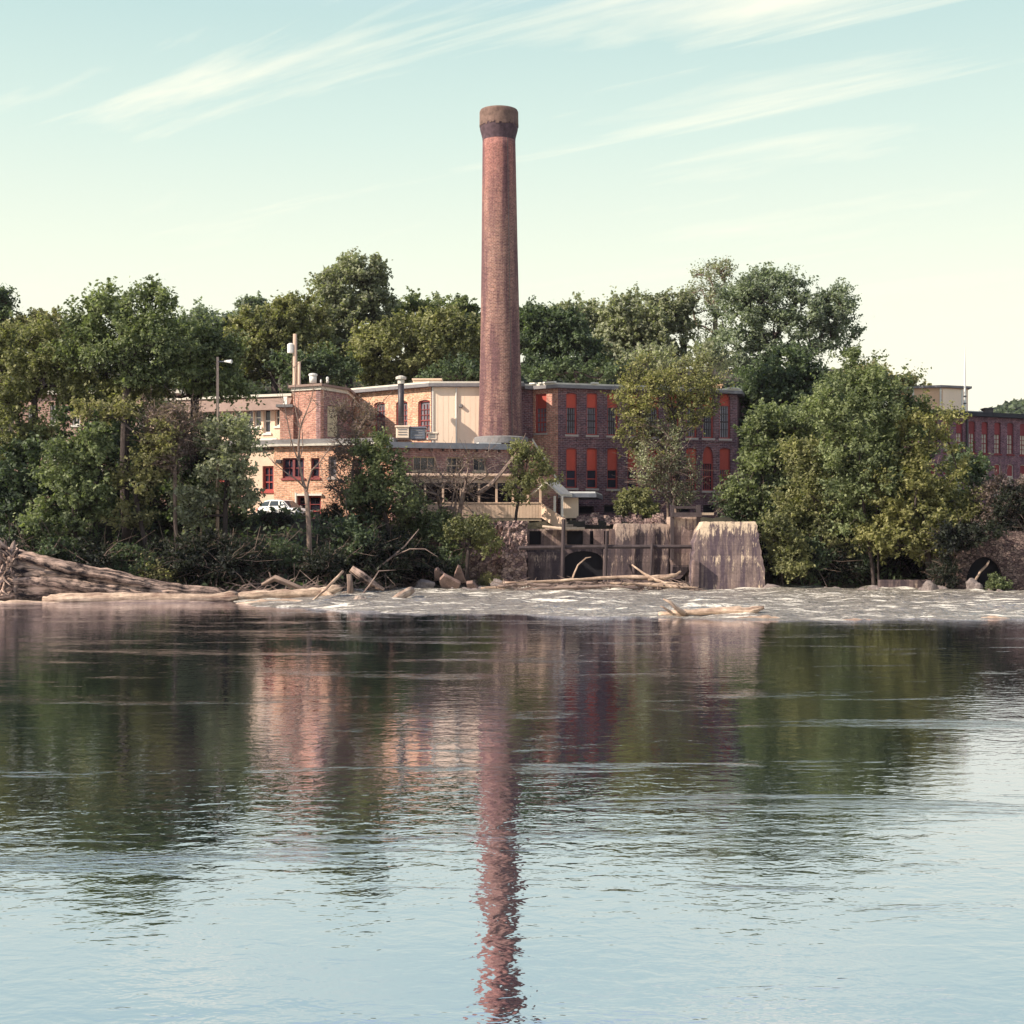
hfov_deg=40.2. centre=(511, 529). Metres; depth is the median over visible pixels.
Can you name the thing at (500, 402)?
factory chimney
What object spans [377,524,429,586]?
riverside shrub
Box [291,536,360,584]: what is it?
riverside shrub
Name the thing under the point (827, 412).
broadleaf tree
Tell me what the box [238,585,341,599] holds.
driftwood log
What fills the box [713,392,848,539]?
broadleaf tree
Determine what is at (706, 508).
window
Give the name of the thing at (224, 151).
sky
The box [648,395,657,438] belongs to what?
window
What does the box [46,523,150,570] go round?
riverside shrub
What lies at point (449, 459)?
window
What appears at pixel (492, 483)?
leaning dead tree
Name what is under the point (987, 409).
rooftop unit
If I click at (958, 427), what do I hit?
window
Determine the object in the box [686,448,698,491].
window
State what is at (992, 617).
driftwood log
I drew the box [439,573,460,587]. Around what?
stone slab
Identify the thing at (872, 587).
rock
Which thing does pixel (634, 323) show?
broadleaf tree
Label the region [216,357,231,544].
lamp pole
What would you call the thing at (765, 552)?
riverside shrub
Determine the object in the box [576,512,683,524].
rubble
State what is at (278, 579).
dead branch
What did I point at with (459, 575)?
stone slab
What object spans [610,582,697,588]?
driftwood log
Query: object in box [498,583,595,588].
driftwood log
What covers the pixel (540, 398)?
window
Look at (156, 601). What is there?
driftwood log
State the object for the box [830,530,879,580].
riverside shrub
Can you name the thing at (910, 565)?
riverside shrub
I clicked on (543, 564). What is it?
outlet chamber
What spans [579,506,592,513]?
window
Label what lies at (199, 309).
broadleaf tree
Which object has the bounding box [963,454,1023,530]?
leafy shrub
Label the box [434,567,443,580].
stone slab
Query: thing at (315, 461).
window
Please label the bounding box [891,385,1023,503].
long brick mill
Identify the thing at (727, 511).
riverside shrub
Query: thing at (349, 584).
snag
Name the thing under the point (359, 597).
rock
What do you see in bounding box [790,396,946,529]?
broadleaf tree
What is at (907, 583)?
weir wall
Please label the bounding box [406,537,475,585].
riverside shrub
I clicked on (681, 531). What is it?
sluice gate
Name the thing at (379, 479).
young tree
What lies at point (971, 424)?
window
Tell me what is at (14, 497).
broadleaf tree
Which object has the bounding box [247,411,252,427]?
window
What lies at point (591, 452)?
window
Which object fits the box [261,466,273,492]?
window
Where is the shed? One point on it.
(570, 507)
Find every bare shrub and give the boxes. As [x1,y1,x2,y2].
[395,432,516,520]
[617,412,717,518]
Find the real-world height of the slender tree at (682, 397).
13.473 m
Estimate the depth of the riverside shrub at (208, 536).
82.60 m
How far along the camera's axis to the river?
18.73 m
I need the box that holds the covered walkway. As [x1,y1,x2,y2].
[398,473,572,526]
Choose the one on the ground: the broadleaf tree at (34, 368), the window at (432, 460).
the broadleaf tree at (34, 368)
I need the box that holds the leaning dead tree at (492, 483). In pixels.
[476,433,532,495]
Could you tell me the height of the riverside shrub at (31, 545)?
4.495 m
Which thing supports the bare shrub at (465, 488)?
on the ground
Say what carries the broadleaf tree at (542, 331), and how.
on the ground
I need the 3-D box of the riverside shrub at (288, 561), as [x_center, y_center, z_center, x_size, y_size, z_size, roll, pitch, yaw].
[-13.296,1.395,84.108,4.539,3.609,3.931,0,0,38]
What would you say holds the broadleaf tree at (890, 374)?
on the ground
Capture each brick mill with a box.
[351,375,747,518]
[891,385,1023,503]
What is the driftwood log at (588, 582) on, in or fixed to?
on the driftwood sticks at (595, 581)
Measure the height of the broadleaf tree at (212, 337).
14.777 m
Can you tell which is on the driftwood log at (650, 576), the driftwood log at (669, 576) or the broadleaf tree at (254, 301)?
the driftwood log at (669, 576)
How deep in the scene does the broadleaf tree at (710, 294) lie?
151.28 m
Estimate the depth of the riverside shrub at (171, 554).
81.94 m
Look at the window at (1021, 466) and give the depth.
142.86 m
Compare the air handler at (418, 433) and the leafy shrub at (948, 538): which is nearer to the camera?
the leafy shrub at (948, 538)
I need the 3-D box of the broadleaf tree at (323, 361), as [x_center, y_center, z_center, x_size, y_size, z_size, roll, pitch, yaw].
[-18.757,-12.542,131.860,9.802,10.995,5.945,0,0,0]
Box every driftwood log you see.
[0,600,49,602]
[42,591,237,601]
[105,600,209,601]
[236,599,300,603]
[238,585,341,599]
[312,570,343,599]
[393,587,414,597]
[481,586,505,588]
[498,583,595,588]
[503,573,674,583]
[530,585,639,589]
[570,581,608,583]
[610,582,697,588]
[632,564,689,585]
[648,571,680,580]
[658,598,763,615]
[737,615,779,617]
[843,618,872,619]
[981,616,1004,617]
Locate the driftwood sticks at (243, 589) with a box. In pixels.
[219,504,501,592]
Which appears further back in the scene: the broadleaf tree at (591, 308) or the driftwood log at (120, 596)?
the broadleaf tree at (591, 308)
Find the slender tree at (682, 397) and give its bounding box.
[596,335,735,511]
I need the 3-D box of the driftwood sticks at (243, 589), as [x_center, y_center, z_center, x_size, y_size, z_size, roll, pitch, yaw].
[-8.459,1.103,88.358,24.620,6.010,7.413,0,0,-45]
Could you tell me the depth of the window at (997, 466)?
141.33 m
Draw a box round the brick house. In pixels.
[14,389,183,501]
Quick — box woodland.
[989,398,1023,413]
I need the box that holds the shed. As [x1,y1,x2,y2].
[558,491,602,519]
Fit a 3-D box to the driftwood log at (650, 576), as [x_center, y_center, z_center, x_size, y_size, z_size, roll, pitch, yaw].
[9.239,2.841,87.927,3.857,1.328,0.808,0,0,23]
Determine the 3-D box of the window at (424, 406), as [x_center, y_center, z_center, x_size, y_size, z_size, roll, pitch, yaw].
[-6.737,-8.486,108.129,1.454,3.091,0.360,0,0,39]
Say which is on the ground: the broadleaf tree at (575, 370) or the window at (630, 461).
the broadleaf tree at (575, 370)
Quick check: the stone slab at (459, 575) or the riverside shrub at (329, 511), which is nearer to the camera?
the stone slab at (459, 575)
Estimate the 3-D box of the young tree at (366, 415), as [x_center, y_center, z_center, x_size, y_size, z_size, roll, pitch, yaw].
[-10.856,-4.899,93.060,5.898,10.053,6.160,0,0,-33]
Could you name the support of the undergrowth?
on the ground
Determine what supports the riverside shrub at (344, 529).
on the ground
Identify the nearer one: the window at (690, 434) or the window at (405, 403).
the window at (405, 403)
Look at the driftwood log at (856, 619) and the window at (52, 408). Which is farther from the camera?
the window at (52, 408)
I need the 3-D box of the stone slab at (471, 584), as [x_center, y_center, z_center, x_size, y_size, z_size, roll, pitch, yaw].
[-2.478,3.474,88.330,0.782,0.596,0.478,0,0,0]
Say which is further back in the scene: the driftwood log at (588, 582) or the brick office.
the brick office
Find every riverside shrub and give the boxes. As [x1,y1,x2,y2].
[0,519,64,559]
[20,513,88,563]
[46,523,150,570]
[95,524,164,578]
[121,553,188,583]
[136,520,221,586]
[172,523,260,586]
[198,526,275,589]
[236,539,291,576]
[252,523,316,576]
[259,508,295,526]
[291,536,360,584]
[297,497,386,570]
[315,501,343,524]
[327,459,397,528]
[332,521,428,589]
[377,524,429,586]
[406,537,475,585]
[420,536,479,584]
[475,571,504,585]
[703,469,775,527]
[759,524,816,584]
[784,518,841,583]
[792,531,874,585]
[797,504,844,538]
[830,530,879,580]
[835,503,881,538]
[870,522,925,574]
[900,514,926,572]
[918,551,948,571]
[923,553,964,588]
[981,479,1023,530]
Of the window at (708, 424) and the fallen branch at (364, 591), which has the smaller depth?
the fallen branch at (364, 591)
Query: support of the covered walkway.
on the ground
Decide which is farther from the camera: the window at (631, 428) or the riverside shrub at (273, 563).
the window at (631, 428)
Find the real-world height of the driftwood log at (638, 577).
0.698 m
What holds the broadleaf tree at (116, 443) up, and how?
on the ground
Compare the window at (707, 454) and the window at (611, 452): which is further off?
the window at (707, 454)
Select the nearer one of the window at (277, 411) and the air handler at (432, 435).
the air handler at (432, 435)
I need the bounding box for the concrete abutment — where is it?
[684,521,764,588]
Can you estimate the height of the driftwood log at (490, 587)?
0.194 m
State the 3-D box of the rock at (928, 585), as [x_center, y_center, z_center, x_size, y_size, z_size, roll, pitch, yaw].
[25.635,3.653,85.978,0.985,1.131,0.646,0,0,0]
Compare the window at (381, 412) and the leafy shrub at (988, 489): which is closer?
the leafy shrub at (988, 489)
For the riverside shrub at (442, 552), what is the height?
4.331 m
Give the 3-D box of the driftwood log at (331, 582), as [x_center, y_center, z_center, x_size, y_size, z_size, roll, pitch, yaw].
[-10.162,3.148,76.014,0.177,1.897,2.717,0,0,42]
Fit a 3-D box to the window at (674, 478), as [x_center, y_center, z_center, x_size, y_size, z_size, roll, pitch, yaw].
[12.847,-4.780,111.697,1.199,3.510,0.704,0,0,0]
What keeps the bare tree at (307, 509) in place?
on the ground
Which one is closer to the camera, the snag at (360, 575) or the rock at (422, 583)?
the snag at (360, 575)
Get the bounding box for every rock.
[354,595,366,598]
[415,579,434,587]
[490,578,501,585]
[763,584,780,587]
[867,585,879,589]
[921,580,936,590]
[937,585,947,588]
[965,578,982,589]
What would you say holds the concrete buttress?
on the rapids
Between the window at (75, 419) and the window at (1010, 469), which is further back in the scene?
the window at (1010, 469)
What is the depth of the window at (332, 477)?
102.95 m
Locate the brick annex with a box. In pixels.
[386,438,556,519]
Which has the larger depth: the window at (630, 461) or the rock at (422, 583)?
the window at (630, 461)
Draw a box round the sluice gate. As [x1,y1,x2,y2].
[667,505,713,582]
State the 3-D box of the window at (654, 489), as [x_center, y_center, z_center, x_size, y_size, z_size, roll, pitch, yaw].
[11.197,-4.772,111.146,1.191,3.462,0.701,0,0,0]
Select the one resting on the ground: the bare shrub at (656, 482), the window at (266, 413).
the bare shrub at (656, 482)
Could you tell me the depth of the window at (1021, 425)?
142.86 m
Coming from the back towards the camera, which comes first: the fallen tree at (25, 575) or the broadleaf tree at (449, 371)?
the broadleaf tree at (449, 371)
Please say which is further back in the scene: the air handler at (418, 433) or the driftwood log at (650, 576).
the air handler at (418, 433)
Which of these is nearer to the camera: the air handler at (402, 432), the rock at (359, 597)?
the rock at (359, 597)
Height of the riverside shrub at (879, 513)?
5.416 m
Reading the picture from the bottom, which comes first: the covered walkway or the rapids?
the rapids
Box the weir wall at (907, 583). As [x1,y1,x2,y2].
[878,580,955,587]
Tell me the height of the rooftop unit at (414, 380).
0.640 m
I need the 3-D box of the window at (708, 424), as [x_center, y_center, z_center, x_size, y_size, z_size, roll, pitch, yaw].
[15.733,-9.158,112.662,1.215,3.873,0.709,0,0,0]
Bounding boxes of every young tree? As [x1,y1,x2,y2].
[306,383,401,524]
[339,426,435,539]
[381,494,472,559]
[441,511,504,587]
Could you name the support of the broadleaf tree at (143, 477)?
on the ground
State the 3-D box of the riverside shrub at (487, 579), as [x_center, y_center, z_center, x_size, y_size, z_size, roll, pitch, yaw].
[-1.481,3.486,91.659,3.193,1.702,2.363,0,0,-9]
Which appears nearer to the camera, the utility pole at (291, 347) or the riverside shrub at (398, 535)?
the riverside shrub at (398, 535)
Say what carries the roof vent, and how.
on the brick office
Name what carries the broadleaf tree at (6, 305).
on the ground
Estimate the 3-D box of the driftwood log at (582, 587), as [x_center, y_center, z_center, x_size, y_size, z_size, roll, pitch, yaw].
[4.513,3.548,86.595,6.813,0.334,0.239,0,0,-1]
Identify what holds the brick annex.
on the ground
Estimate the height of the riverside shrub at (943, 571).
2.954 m
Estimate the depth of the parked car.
101.12 m
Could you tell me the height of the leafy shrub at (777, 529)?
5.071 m
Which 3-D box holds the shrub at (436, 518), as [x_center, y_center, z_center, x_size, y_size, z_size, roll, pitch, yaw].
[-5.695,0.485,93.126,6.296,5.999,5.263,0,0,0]
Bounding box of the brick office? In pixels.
[147,383,398,517]
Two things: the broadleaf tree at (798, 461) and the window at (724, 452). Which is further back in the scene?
the window at (724, 452)
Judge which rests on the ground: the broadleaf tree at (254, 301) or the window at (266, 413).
the broadleaf tree at (254, 301)
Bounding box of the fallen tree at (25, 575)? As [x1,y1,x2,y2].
[0,537,241,599]
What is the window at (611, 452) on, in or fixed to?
in the brick mill at (568, 428)
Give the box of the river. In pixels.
[0,598,1023,1023]
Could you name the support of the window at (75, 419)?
in the brick house
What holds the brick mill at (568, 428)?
on the ground
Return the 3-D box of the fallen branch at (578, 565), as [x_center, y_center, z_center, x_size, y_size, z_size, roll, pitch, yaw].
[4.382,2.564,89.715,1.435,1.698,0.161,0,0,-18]
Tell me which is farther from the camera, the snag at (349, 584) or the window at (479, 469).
the window at (479, 469)
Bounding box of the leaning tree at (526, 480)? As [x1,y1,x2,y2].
[499,436,565,520]
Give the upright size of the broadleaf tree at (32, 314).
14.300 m
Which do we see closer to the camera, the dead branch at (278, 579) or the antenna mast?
the dead branch at (278, 579)
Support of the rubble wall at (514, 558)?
on the ground
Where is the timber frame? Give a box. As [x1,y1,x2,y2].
[519,519,691,583]
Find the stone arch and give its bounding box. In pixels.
[949,531,1023,590]
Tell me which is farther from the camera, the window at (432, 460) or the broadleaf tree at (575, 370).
the broadleaf tree at (575, 370)
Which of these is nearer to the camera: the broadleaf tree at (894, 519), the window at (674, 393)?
the broadleaf tree at (894, 519)
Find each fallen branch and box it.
[363,570,392,592]
[374,529,437,570]
[572,557,589,577]
[975,561,989,579]
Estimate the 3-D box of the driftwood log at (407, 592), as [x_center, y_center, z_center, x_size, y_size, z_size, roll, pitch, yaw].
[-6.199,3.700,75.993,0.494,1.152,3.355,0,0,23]
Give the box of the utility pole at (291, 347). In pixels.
[287,334,300,384]
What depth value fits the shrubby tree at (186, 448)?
84.85 m
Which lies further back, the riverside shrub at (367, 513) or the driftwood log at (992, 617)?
the riverside shrub at (367, 513)
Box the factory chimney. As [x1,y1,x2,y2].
[474,105,527,500]
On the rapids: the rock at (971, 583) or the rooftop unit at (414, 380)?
the rock at (971, 583)
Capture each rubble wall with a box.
[425,521,502,583]
[500,520,527,580]
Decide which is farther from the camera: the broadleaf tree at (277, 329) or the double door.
the broadleaf tree at (277, 329)
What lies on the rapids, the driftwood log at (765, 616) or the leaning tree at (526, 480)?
the driftwood log at (765, 616)
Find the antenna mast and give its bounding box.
[963,352,966,410]
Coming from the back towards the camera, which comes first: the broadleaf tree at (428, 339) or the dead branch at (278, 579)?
the broadleaf tree at (428, 339)
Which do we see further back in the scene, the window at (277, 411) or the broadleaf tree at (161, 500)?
the window at (277, 411)
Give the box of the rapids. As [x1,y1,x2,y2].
[234,583,1023,620]
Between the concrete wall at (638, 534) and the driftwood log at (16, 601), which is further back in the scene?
the concrete wall at (638, 534)
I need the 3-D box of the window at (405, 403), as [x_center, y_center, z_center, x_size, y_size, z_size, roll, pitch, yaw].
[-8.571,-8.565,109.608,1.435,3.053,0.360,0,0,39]
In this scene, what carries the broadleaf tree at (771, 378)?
on the ground
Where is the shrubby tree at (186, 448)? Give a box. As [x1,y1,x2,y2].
[111,387,226,563]
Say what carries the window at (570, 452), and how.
in the brick mill at (568, 428)
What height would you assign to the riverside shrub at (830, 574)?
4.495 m
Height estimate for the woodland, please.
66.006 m
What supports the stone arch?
on the ground
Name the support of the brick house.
on the ground
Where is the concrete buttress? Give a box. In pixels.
[691,560,699,589]
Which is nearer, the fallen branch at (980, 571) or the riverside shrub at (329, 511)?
the fallen branch at (980, 571)
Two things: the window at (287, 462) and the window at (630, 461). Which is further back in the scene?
the window at (630, 461)
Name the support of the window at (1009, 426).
in the long brick mill at (1002, 436)
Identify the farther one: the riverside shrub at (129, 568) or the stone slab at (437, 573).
the stone slab at (437, 573)
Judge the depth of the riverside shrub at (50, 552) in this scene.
81.07 m
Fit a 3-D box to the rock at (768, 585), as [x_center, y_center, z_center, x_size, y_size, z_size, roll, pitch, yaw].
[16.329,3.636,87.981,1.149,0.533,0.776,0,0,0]
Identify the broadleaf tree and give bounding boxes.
[0,282,27,432]
[0,305,103,535]
[0,395,132,515]
[0,420,65,544]
[8,305,85,390]
[12,422,118,541]
[27,366,182,535]
[35,273,209,549]
[57,394,182,507]
[57,402,229,525]
[69,386,185,553]
[140,447,267,529]
[149,305,265,531]
[154,296,252,395]
[163,407,274,547]
[214,287,346,393]
[232,290,269,324]
[262,341,363,387]
[292,246,401,387]
[341,302,480,386]
[382,286,480,378]
[415,347,479,380]
[519,295,612,382]
[521,349,640,383]
[543,291,628,383]
[590,281,704,385]
[613,335,737,386]
[675,255,738,377]
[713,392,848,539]
[723,339,840,484]
[767,427,879,583]
[787,343,940,585]
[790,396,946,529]
[841,359,931,396]
[845,389,991,578]
[875,437,995,563]
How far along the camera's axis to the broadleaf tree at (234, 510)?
90.13 m
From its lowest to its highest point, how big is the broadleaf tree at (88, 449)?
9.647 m
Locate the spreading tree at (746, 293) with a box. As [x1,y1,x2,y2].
[696,259,874,380]
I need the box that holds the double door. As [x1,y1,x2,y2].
[298,496,320,517]
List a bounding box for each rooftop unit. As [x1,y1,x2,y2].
[412,378,442,382]
[980,408,993,412]
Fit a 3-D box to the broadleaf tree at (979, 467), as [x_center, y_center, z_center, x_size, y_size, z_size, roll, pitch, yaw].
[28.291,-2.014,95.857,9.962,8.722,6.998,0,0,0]
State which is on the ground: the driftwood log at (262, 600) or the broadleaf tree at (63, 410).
the broadleaf tree at (63, 410)
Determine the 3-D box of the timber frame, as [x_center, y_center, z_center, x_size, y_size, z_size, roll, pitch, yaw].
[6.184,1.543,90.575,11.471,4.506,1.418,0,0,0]
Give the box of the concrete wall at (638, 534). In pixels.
[613,523,671,582]
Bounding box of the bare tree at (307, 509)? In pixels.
[256,357,346,567]
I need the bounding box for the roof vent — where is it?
[309,373,316,382]
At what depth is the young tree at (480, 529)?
90.18 m
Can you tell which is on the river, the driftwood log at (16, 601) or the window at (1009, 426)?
the driftwood log at (16, 601)
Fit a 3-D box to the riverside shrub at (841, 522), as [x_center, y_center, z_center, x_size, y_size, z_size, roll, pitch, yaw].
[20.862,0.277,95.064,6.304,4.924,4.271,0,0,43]
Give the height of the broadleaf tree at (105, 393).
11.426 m
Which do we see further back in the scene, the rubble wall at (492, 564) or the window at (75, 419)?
the window at (75, 419)
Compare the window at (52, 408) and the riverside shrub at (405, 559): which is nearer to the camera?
the riverside shrub at (405, 559)
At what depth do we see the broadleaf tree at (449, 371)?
125.50 m
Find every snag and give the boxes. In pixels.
[347,574,352,593]
[349,566,384,590]
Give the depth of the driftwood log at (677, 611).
62.03 m
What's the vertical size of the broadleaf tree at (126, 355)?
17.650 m
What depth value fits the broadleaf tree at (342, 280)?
148.15 m
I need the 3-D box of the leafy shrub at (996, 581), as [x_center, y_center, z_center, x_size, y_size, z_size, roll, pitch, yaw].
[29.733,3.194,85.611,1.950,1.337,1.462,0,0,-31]
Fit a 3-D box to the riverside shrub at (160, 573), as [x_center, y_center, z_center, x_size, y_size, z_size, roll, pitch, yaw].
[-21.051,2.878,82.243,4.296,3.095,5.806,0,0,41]
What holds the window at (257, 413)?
in the brick office
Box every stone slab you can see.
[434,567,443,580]
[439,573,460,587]
[453,564,465,582]
[466,580,478,588]
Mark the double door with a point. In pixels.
(301, 499)
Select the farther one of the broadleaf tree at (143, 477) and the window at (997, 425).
the window at (997, 425)
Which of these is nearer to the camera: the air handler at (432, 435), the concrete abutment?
the concrete abutment
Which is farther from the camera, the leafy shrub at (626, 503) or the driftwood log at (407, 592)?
the leafy shrub at (626, 503)
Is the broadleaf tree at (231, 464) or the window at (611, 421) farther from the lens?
the window at (611, 421)
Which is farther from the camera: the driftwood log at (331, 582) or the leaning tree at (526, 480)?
the leaning tree at (526, 480)
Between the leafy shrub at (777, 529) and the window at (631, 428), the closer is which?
the leafy shrub at (777, 529)
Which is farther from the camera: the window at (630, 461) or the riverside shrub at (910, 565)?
the window at (630, 461)
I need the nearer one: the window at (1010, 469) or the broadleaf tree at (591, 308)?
the window at (1010, 469)
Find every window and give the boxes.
[51,406,56,425]
[71,417,80,426]
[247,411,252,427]
[255,411,261,428]
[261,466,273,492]
[262,411,271,434]
[273,410,279,427]
[281,458,304,479]
[310,458,320,479]
[327,456,337,479]
[375,402,384,435]
[395,401,406,439]
[412,456,437,472]
[419,400,429,439]
[446,457,462,473]
[472,457,487,472]
[533,394,547,434]
[565,393,578,436]
[566,448,578,489]
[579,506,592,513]
[585,393,598,436]
[585,448,598,490]
[604,505,615,512]
[606,393,619,437]
[606,448,619,490]
[626,393,637,437]
[626,448,637,489]
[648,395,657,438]
[648,448,659,491]
[667,393,678,438]
[667,449,680,491]
[685,394,698,439]
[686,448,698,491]
[701,394,714,439]
[701,446,714,492]
[703,505,713,512]
[718,394,731,440]
[719,448,729,492]
[956,421,961,451]
[969,421,976,453]
[982,422,988,454]
[994,422,1001,454]
[994,464,999,494]
[1007,423,1014,455]
[1007,465,1012,484]
[1019,424,1023,456]
[1020,465,1023,476]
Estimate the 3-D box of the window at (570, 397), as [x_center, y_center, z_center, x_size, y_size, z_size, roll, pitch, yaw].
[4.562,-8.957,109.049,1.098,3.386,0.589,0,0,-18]
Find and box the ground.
[0,369,1023,591]
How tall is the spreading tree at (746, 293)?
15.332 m
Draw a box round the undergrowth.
[2,375,947,590]
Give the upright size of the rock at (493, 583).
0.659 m
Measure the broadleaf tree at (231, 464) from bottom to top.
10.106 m
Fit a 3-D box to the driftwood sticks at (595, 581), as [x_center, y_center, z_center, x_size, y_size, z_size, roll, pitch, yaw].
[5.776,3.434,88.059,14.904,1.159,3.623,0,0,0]
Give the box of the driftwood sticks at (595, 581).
[485,575,706,590]
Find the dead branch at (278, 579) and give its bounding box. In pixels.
[261,572,306,588]
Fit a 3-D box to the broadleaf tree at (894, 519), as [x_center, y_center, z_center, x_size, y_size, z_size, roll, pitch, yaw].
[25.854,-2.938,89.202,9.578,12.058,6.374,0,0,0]
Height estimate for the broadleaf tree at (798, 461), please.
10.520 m
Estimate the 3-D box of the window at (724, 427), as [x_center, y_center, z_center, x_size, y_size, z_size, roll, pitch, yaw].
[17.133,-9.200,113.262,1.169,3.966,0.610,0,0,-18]
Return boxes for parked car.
[256,500,312,516]
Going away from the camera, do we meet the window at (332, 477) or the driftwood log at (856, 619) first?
the driftwood log at (856, 619)
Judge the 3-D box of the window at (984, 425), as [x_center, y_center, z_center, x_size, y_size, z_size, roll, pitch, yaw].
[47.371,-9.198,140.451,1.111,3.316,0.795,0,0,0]
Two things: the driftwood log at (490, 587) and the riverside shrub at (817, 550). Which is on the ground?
the riverside shrub at (817, 550)
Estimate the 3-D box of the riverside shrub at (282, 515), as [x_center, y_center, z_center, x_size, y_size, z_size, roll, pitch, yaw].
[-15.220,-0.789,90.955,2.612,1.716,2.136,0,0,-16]
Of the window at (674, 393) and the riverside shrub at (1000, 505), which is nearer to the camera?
the riverside shrub at (1000, 505)
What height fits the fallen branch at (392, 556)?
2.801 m
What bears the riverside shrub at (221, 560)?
on the ground
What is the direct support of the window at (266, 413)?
in the brick office
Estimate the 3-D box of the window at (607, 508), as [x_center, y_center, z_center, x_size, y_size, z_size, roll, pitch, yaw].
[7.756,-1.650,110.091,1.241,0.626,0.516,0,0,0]
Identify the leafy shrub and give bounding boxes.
[612,485,660,517]
[759,508,816,585]
[917,500,1019,562]
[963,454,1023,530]
[983,572,1013,590]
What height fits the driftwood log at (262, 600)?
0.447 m
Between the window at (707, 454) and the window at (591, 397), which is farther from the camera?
the window at (707, 454)
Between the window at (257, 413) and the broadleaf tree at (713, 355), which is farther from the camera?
the broadleaf tree at (713, 355)
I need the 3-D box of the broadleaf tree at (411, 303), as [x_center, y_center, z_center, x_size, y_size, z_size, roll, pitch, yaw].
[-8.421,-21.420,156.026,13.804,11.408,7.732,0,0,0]
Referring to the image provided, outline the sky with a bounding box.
[0,0,1023,410]
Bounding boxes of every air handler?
[395,425,410,439]
[409,426,427,440]
[427,432,438,439]
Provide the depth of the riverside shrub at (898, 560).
93.29 m
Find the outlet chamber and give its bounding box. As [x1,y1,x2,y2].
[527,528,616,583]
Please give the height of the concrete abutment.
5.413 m

